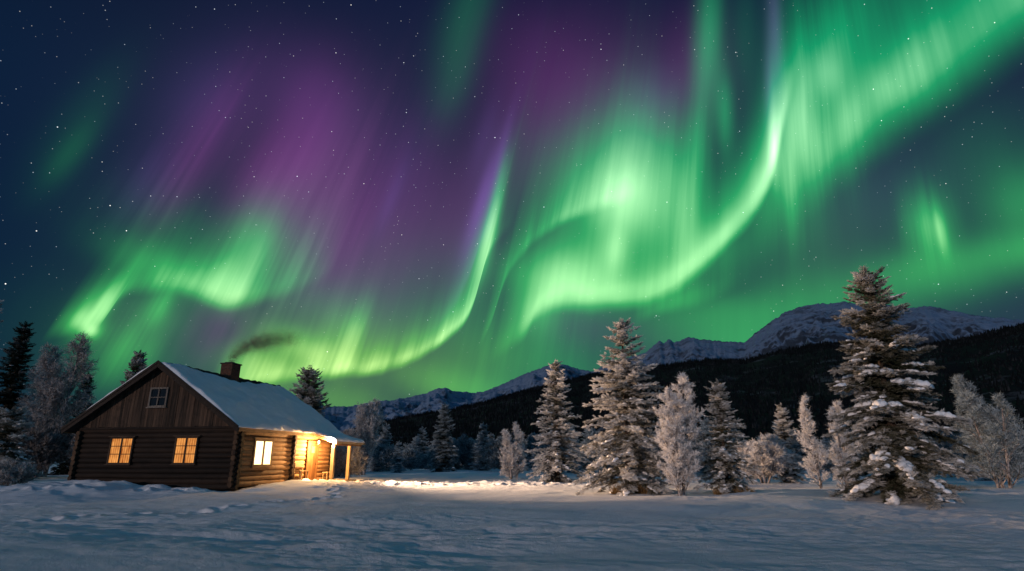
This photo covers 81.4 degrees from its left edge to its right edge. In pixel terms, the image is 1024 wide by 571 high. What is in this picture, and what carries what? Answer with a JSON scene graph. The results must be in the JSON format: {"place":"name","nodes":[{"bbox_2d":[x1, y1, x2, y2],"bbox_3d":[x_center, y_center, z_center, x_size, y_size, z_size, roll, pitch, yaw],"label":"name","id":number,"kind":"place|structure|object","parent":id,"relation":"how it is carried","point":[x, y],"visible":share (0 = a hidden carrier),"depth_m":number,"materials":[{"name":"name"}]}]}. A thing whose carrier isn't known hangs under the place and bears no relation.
{"place":"outdoors","nodes":[
{"label":"outdoors","id":0,"kind":"place"},
{"bbox_2d":[0,463,1023,570],"bbox_3d":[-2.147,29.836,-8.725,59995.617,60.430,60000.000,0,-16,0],"label":"snow ground","id":1,"kind":"structure","parent":0,"point":[461,519],"depth_m":12.39,"materials":[{"name":"white snow"}]},
{"bbox_2d":[0,300,4,358],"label":"spruce tree","id":2,"kind":"object","parent":1,"relation":"on","point":[1,320],"visible":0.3,"depth_m":44.08,"materials":[{"name":"green plant"}]},
{"bbox_2d":[0,405,35,480],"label":"spruce tree","id":3,"kind":"object","parent":1,"relation":"on","point":[13,449],"visible":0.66,"depth_m":36.71,"materials":[{"name":"green plant"}]},
{"bbox_2d":[0,321,36,441],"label":"spruce tree","id":4,"kind":"object","parent":1,"relation":"on","point":[13,376],"visible":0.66,"depth_m":51.72,"materials":[{"name":"green plant"}]},
{"bbox_2d":[0,459,44,485],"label":"frosted shrub","id":5,"kind":"object","parent":1,"relation":"on","point":[18,473],"visible":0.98,"depth_m":31.16,"materials":[{"name":"grey plant"}]},
{"bbox_2d":[4,422,74,478],"bbox_3d":[-32.788,11.391,40.984,4.532,4.121,4.838,0,-16,0],"label":"frosted shrub","id":6,"kind":"object","parent":1,"relation":"on","point":[45,447],"visible":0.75,"depth_m":40.62,"materials":[{"name":"white plant"}]},
{"bbox_2d":[9,331,98,476],"bbox_3d":[-34.839,8.865,44.781,6.544,11.121,5.334,0,-16,0],"label":"frosted birch","id":7,"kind":"object","parent":1,"relation":"on","point":[49,387],"visible":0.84,"depth_m":44.88,"materials":[{"name":"white plant"}]},
{"bbox_2d":[58,409,84,469],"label":"frosted birch","id":8,"kind":"object","parent":1,"relation":"on","point":[70,448],"visible":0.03,"depth_m":41.34,"materials":[{"name":"grey plant"}]},
{"bbox_2d":[47,372,96,474],"bbox_3d":[-38.459,12.342,52.664,3.622,9.636,3.339,7,-18,-23],"label":"tree","id":9,"kind":"object","parent":1,"relation":"on","point":[61,468],"visible":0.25,"depth_m":52.62,"materials":[{"name":"grey plant"}]},
{"bbox_2d":[119,350,148,383],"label":"pine tree","id":10,"kind":"object","parent":1,"relation":"on","point":[138,364],"visible":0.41,"depth_m":55.84,"materials":[{"name":"green plant"}]},
{"bbox_2d":[61,360,364,489],"bbox_3d":[-15.563,7.662,33.169,11.138,6.610,10.715,-3,-17,11],"label":"log cabin","id":11,"kind":"object","parent":1,"relation":"on","point":[172,425],"visible":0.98,"depth_m":28.82,"materials":[{"name":"brown wood"}]},
{"bbox_2d":[104,436,136,464],"bbox_3d":[-18.742,7.889,28.485,1.500,1.345,0.135,-3,-17,11],"label":"window","id":12,"kind":"structure","parent":11,"relation":"in","point":[120,451],"depth_m":28.50,"materials":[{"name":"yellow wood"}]},
{"bbox_2d":[145,387,168,407],"bbox_3d":[-17.149,5.428,28.843,1.100,0.990,0.135,-3,-17,11],"label":"window","id":13,"kind":"structure","parent":11,"relation":"in","point":[158,396],"depth_m":28.86,"materials":[{"name":"black glass"}]},
{"bbox_2d":[170,435,201,464],"bbox_3d":[-15.287,7.701,27.840,1.420,1.345,0.135,-3,-17,11],"label":"window","id":14,"kind":"structure","parent":11,"relation":"in","point":[185,446],"depth_m":27.86,"materials":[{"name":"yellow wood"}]},
{"bbox_2d":[250,437,276,467],"bbox_3d":[-12.188,8.195,29.208,0.135,1.405,1.840,-3,-17,11],"label":"window","id":15,"kind":"structure","parent":11,"relation":"in","point":[263,448],"depth_m":29.15,"materials":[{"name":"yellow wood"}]},
{"bbox_2d":[304,441,318,479],"bbox_3d":[-11.294,9.878,33.586,0.080,2.150,1.240,-3,-17,11],"label":"door","id":16,"kind":"structure","parent":11,"relation":"in","point":[312,451],"depth_m":33.57,"materials":[{"name":"brown wood"}]},
{"bbox_2d":[293,463,308,479],"bbox_3d":[-11.361,10.052,32.084,0.420,0.960,0.900,-3,-17,11],"label":"wooden bench","id":17,"kind":"object","parent":1,"relation":"on","point":[301,465],"visible":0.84,"depth_m":32.20,"materials":[{"name":"brown wood"}]},
{"bbox_2d":[289,365,331,417],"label":"pine tree","id":18,"kind":"object","parent":1,"relation":"on","point":[310,397],"visible":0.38,"depth_m":51.17,"materials":[{"name":"green plant"}]},
{"bbox_2d":[336,427,358,447],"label":"frosted birch","id":19,"kind":"object","parent":1,"relation":"on","point":[345,431],"visible":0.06,"depth_m":48.53,"materials":[{"name":"grey plant"}]},
{"bbox_2d":[334,446,368,476],"bbox_3d":[-11.637,12.178,40.648,3.828,2.836,3.634,0,-16,0],"label":"frosted shrub","id":20,"kind":"object","parent":1,"relation":"on","point":[357,459],"visible":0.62,"depth_m":40.30,"materials":[{"name":"grey plant"}]},
{"bbox_2d":[348,397,386,474],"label":"frosted birch","id":21,"kind":"object","parent":1,"relation":"on","point":[363,427],"visible":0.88,"depth_m":50.07,"materials":[{"name":"grey plant"}]},
{"bbox_2d":[368,454,375,470],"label":"distant spruce","id":22,"kind":"object","parent":1,"relation":"on","point":[371,461],"visible":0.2,"depth_m":73.12,"materials":[{"name":"plant"}]},
{"bbox_2d":[369,437,385,471],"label":"distant spruce","id":23,"kind":"object","parent":1,"relation":"on","point":[376,466],"visible":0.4,"depth_m":70.23,"materials":[{"name":"green plant"}]},
{"bbox_2d":[370,423,393,470],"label":"distant spruce","id":24,"kind":"object","parent":1,"relation":"on","point":[384,434],"visible":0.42,"depth_m":72.90,"materials":[{"name":"green plant"}]},
{"bbox_2d":[373,443,398,469],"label":"distant birch","id":25,"kind":"object","parent":1,"relation":"on","point":[383,456],"visible":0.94,"depth_m":67.15,"materials":[{"name":"plant"}]},
{"bbox_2d":[389,441,403,472],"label":"distant spruce","id":26,"kind":"object","parent":1,"relation":"on","point":[399,458],"visible":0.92,"depth_m":64.26,"materials":[{"name":"green plant"}]},
{"bbox_2d":[398,449,422,469],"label":"distant birch","id":27,"kind":"object","parent":1,"relation":"on","point":[412,458],"visible":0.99,"depth_m":66.93,"materials":[{"name":"plant"}]},
{"bbox_2d":[410,436,418,449],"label":"distant spruce","id":28,"kind":"object","parent":1,"relation":"on","point":[414,440],"visible":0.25,"depth_m":90.42,"materials":[{"name":"green plant"}]},
{"bbox_2d":[414,426,430,468],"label":"distant spruce","id":29,"kind":"object","parent":1,"relation":"on","point":[421,447],"visible":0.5,"depth_m":86.00,"materials":[{"name":"green plant"}]},
{"bbox_2d":[418,453,430,468],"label":"distant birch","id":30,"kind":"object","parent":1,"relation":"on","point":[424,461],"visible":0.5,"depth_m":75.06,"materials":[{"name":"white plant"}]},
{"bbox_2d":[428,445,451,463],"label":"distant birch","id":31,"kind":"object","parent":1,"relation":"on","point":[432,452],"visible":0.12,"depth_m":76.36,"materials":[{"name":"plant"}]},
{"bbox_2d":[425,402,461,471],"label":"spruce tree","id":32,"kind":"object","parent":1,"relation":"on","point":[442,462],"visible":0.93,"depth_m":69.17,"materials":[{"name":"green plant"}]},
{"bbox_2d":[450,439,463,465],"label":"distant birch","id":33,"kind":"object","parent":1,"relation":"on","point":[456,445],"visible":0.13,"depth_m":78.12,"materials":[{"name":"plant"}]},
{"bbox_2d":[463,439,472,469],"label":"distant spruce","id":34,"kind":"object","parent":1,"relation":"on","point":[467,468],"visible":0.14,"depth_m":80.48,"materials":[{"name":"green plant"}]},
{"bbox_2d":[457,433,481,465],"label":"distant birch","id":35,"kind":"object","parent":1,"relation":"on","point":[465,443],"visible":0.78,"depth_m":79.54,"materials":[{"name":"plant"}]},
{"bbox_2d":[468,440,485,469],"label":"distant spruce","id":36,"kind":"object","parent":1,"relation":"on","point":[475,457],"visible":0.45,"depth_m":77.97,"materials":[{"name":"green plant"}]},
{"bbox_2d":[473,422,493,470],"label":"distant spruce","id":37,"kind":"object","parent":1,"relation":"on","point":[479,461],"visible":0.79,"depth_m":75.45,"materials":[{"name":"green plant"}]},
{"bbox_2d":[484,433,496,468],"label":"distant spruce","id":38,"kind":"object","parent":1,"relation":"on","point":[491,435],"visible":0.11,"depth_m":88.20,"materials":[{"name":"green plant"}]},
{"bbox_2d":[480,436,503,467],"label":"distant birch","id":39,"kind":"object","parent":1,"relation":"on","point":[493,454],"visible":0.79,"depth_m":67.29,"materials":[{"name":"plant"}]},
{"bbox_2d":[499,421,527,479],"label":"frosted birch","id":40,"kind":"object","parent":1,"relation":"on","point":[511,452],"visible":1,"depth_m":40.21,"materials":[{"name":"white plant"}]},
{"bbox_2d":[518,447,529,470],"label":"distant spruce","id":41,"kind":"object","parent":1,"relation":"on","point":[526,458],"visible":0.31,"depth_m":69.83,"materials":[{"name":"plant"}]},
{"bbox_2d":[520,432,540,465],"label":"distant birch","id":42,"kind":"object","parent":1,"relation":"on","point":[528,445],"visible":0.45,"depth_m":83.28,"materials":[{"name":"grey plant"}]},
{"bbox_2d":[529,451,535,469],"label":"distant spruce","id":43,"kind":"object","parent":1,"relation":"on","point":[531,463],"visible":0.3,"depth_m":79.75,"materials":[{"name":"plant"}]},
{"bbox_2d":[539,444,553,463],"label":"distant birch","id":44,"kind":"object","parent":1,"relation":"on","point":[545,446],"visible":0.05,"depth_m":55.65,"materials":[{"name":"grey plant"}]},
{"bbox_2d":[524,358,591,482],"bbox_3d":[2.869,8.731,37.012,4.355,8.403,3.951,0,-16,0],"label":"spruce tree","id":45,"kind":"object","parent":1,"relation":"on","point":[558,463],"visible":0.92,"depth_m":36.49,"materials":[{"name":"green plant"}]},
{"bbox_2d":[565,426,581,472],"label":"distant spruce","id":46,"kind":"object","parent":1,"relation":"on","point":[576,467],"visible":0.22,"depth_m":62.75,"materials":[{"name":"plant"}]},
{"bbox_2d":[579,428,594,473],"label":"distant spruce","id":47,"kind":"object","parent":1,"relation":"on","point":[584,466],"visible":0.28,"depth_m":57.73,"materials":[{"name":"plant"}]},
{"bbox_2d":[581,427,616,465],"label":"distant birch","id":48,"kind":"object","parent":1,"relation":"on","point":[591,432],"visible":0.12,"depth_m":55.82,"materials":[{"name":"white plant"}]},
{"bbox_2d":[595,448,607,473],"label":"distant spruce","id":49,"kind":"object","parent":1,"relation":"on","point":[601,468],"visible":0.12,"depth_m":52.15,"materials":[{"name":"plant"}]},
{"bbox_2d":[600,447,625,470],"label":"distant birch","id":50,"kind":"object","parent":1,"relation":"on","point":[609,465],"visible":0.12,"depth_m":50.21,"materials":[{"name":"white plant"}]},
{"bbox_2d":[573,318,686,495],"bbox_3d":[5.231,5.688,26.759,4.923,8.866,4.818,6,-17,-19],"label":"spruce tree","id":51,"kind":"object","parent":1,"relation":"on","point":[630,452],"visible":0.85,"depth_m":26.30,"materials":[{"name":"green plant"}]},
{"bbox_2d":[622,445,652,464],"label":"distant birch","id":52,"kind":"object","parent":1,"relation":"on","point":[642,447],"visible":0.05,"depth_m":49.37,"materials":[{"name":"grey plant"}]},
{"bbox_2d":[647,421,663,471],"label":"distant spruce","id":53,"kind":"object","parent":1,"relation":"on","point":[653,432],"visible":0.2,"depth_m":66.20,"materials":[{"name":"plant"}]},
{"bbox_2d":[654,447,680,470],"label":"distant birch","id":54,"kind":"object","parent":1,"relation":"on","point":[658,449],"visible":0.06,"depth_m":51.94,"materials":[{"name":"white plant"}]},
{"bbox_2d":[652,372,706,495],"bbox_3d":[6.665,5.862,23.638,2.171,5.156,2.983,-7,-18,22],"label":"frosted birch","id":55,"kind":"object","parent":1,"relation":"on","point":[671,440],"visible":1,"depth_m":23.60,"materials":[{"name":"white plant"}]},
{"bbox_2d":[683,423,720,468],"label":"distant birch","id":56,"kind":"object","parent":1,"relation":"on","point":[697,448],"visible":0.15,"depth_m":51.87,"materials":[{"name":"grey plant"}]},
{"bbox_2d":[697,416,707,473],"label":"distant spruce","id":57,"kind":"object","parent":1,"relation":"on","point":[702,423],"visible":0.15,"depth_m":57.84,"materials":[{"name":"grey plant"}]},
{"bbox_2d":[697,422,737,466],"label":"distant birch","id":58,"kind":"object","parent":1,"relation":"on","point":[705,429],"visible":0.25,"depth_m":51.16,"materials":[{"name":"grey plant"}]},
{"bbox_2d":[693,379,761,494],"bbox_3d":[8.601,6.331,24.763,2.705,4.926,2.691,0,-16,0],"label":"spruce tree","id":59,"kind":"object","parent":1,"relation":"on","point":[729,474],"visible":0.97,"depth_m":24.45,"materials":[{"name":"green plant"}]},
{"bbox_2d":[736,433,795,482],"bbox_3d":[14.372,9.938,34.051,3.379,3.112,3.053,-11,-20,34],"label":"frosted shrub","id":60,"kind":"object","parent":1,"relation":"on","point":[768,454],"visible":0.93,"depth_m":33.53,"materials":[{"name":"white plant"}]},
{"bbox_2d":[772,419,798,472],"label":"distant spruce","id":61,"kind":"object","parent":1,"relation":"on","point":[781,439],"visible":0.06,"depth_m":56.04,"materials":[{"name":"plant"}]},
{"bbox_2d":[772,403,808,482],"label":"spruce tree","id":62,"kind":"object","parent":1,"relation":"on","point":[790,476],"visible":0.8,"depth_m":34.31,"materials":[{"name":"green plant"}]},
{"bbox_2d":[788,430,819,468],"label":"distant birch","id":63,"kind":"object","parent":1,"relation":"on","point":[801,452],"visible":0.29,"depth_m":59.85,"materials":[{"name":"white plant"}]},
{"bbox_2d":[794,394,831,488],"bbox_3d":[13.287,6.921,26.436,1.367,4.462,1.753,0,-16,0],"label":"frosted birch","id":64,"kind":"object","parent":1,"relation":"on","point":[813,466],"visible":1,"depth_m":26.42,"materials":[{"name":"white plant"}]},
{"bbox_2d":[818,437,838,472],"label":"distant spruce","id":65,"kind":"object","parent":1,"relation":"on","point":[823,441],"visible":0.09,"depth_m":58.74,"materials":[{"name":"plant"}]},
{"bbox_2d":[819,451,838,470],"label":"distant birch","id":66,"kind":"object","parent":1,"relation":"on","point":[828,466],"visible":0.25,"depth_m":54.67,"materials":[{"name":"white plant"}]},
{"bbox_2d":[823,432,861,463],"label":"distant birch","id":67,"kind":"object","parent":1,"relation":"on","point":[828,446],"visible":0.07,"depth_m":47.44,"materials":[{"name":"white plant"}]},
{"bbox_2d":[826,400,860,487],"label":"frosted birch","id":68,"kind":"object","parent":1,"relation":"on","point":[840,439],"visible":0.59,"depth_m":26.54,"materials":[{"name":"white plant"}]},
{"bbox_2d":[829,429,870,455],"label":"distant birch","id":69,"kind":"object","parent":1,"relation":"on","point":[833,439],"depth_m":60.74,"materials":[{"name":"grey plant"}]},
{"bbox_2d":[822,265,989,509],"bbox_3d":[12.826,3.666,20.623,5.045,9.183,4.593,12,-20,-36],"label":"spruce tree","id":70,"kind":"object","parent":1,"relation":"on","point":[904,480],"visible":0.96,"depth_m":20.06,"materials":[{"name":"green plant"}]},
{"bbox_2d":[904,429,933,476],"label":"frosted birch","id":71,"kind":"object","parent":1,"relation":"on","point":[912,460],"visible":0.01,"depth_m":31.19,"materials":[{"name":"plant"}]},
{"bbox_2d":[923,428,967,465],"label":"distant birch","id":72,"kind":"object","parent":1,"relation":"on","point":[942,444],"visible":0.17,"depth_m":46.08,"materials":[{"name":"grey plant"}]},
{"bbox_2d":[958,433,973,460],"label":"distant birch","id":73,"kind":"object","parent":1,"relation":"on","point":[960,440],"visible":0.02,"depth_m":55.22,"materials":[{"name":"grey plant"}]},
{"bbox_2d":[947,373,1023,487],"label":"frosted birch","id":74,"kind":"object","parent":1,"relation":"on","point":[992,444],"visible":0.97,"depth_m":28.63,"materials":[{"name":"white plant"}]},
{"bbox_2d":[957,416,1021,452],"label":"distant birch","id":75,"kind":"object","parent":1,"relation":"on","point":[974,439],"visible":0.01,"depth_m":48.57,"materials":[{"name":"grey plant"}]},
{"bbox_2d":[967,436,1013,480],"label":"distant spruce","id":76,"kind":"object","parent":1,"relation":"on","point":[984,476],"visible":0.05,"depth_m":39.41,"materials":[{"name":"plant"}]},
{"bbox_2d":[992,407,1023,476],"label":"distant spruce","id":77,"kind":"object","parent":1,"relation":"on","point":[999,411],"visible":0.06,"depth_m":47.11,"materials":[{"name":"grey plant"}]},
{"bbox_2d":[1005,439,1023,472],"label":"distant birch","id":78,"kind":"object","parent":1,"relation":"on","point":[1018,450],"visible":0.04,"depth_m":44.88,"materials":[{"name":"grey plant"}]},
{"bbox_2d":[0,0,1023,426],"label":"sky","id":79,"kind":"structure","parent":0,"point":[390,199],"materials":[{"name":"green"}]},
{"bbox_2d":[608,480,658,493],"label":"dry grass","id":80,"kind":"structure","parent":0,"point":[641,490],"depth_m":25.17,"materials":[{"name":"brown plant"}]},
{"bbox_2d":[318,301,1023,430],"bbox_3d":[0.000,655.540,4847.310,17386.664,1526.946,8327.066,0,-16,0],"label":"mountain","id":81,"kind":"structure","parent":0,"point":[806,324],"depth_m":5259.26,"materials":[{"name":"white snow"}]},
{"bbox_2d":[351,328,1023,453],"bbox_3d":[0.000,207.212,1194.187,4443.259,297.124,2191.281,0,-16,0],"label":"forested hill","id":82,"kind":"structure","parent":0,"point":[1010,396],"depth_m":961.04,"materials":[{"name":"black plant"}]},
{"bbox_2d":[61,322,1023,457],"bbox_3d":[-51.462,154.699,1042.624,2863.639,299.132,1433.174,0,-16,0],"label":"forest","id":83,"kind":"object","parent":82,"relation":"on","point":[958,342],"visible":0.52,"depth_m":1001.77,"materials":[{"name":"plant"}]},
{"bbox_2d":[711,486,754,494],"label":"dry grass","id":84,"kind":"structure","parent":0,"point":[719,493],"depth_m":23.59,"materials":[{"name":"brown plant"}]}
]}

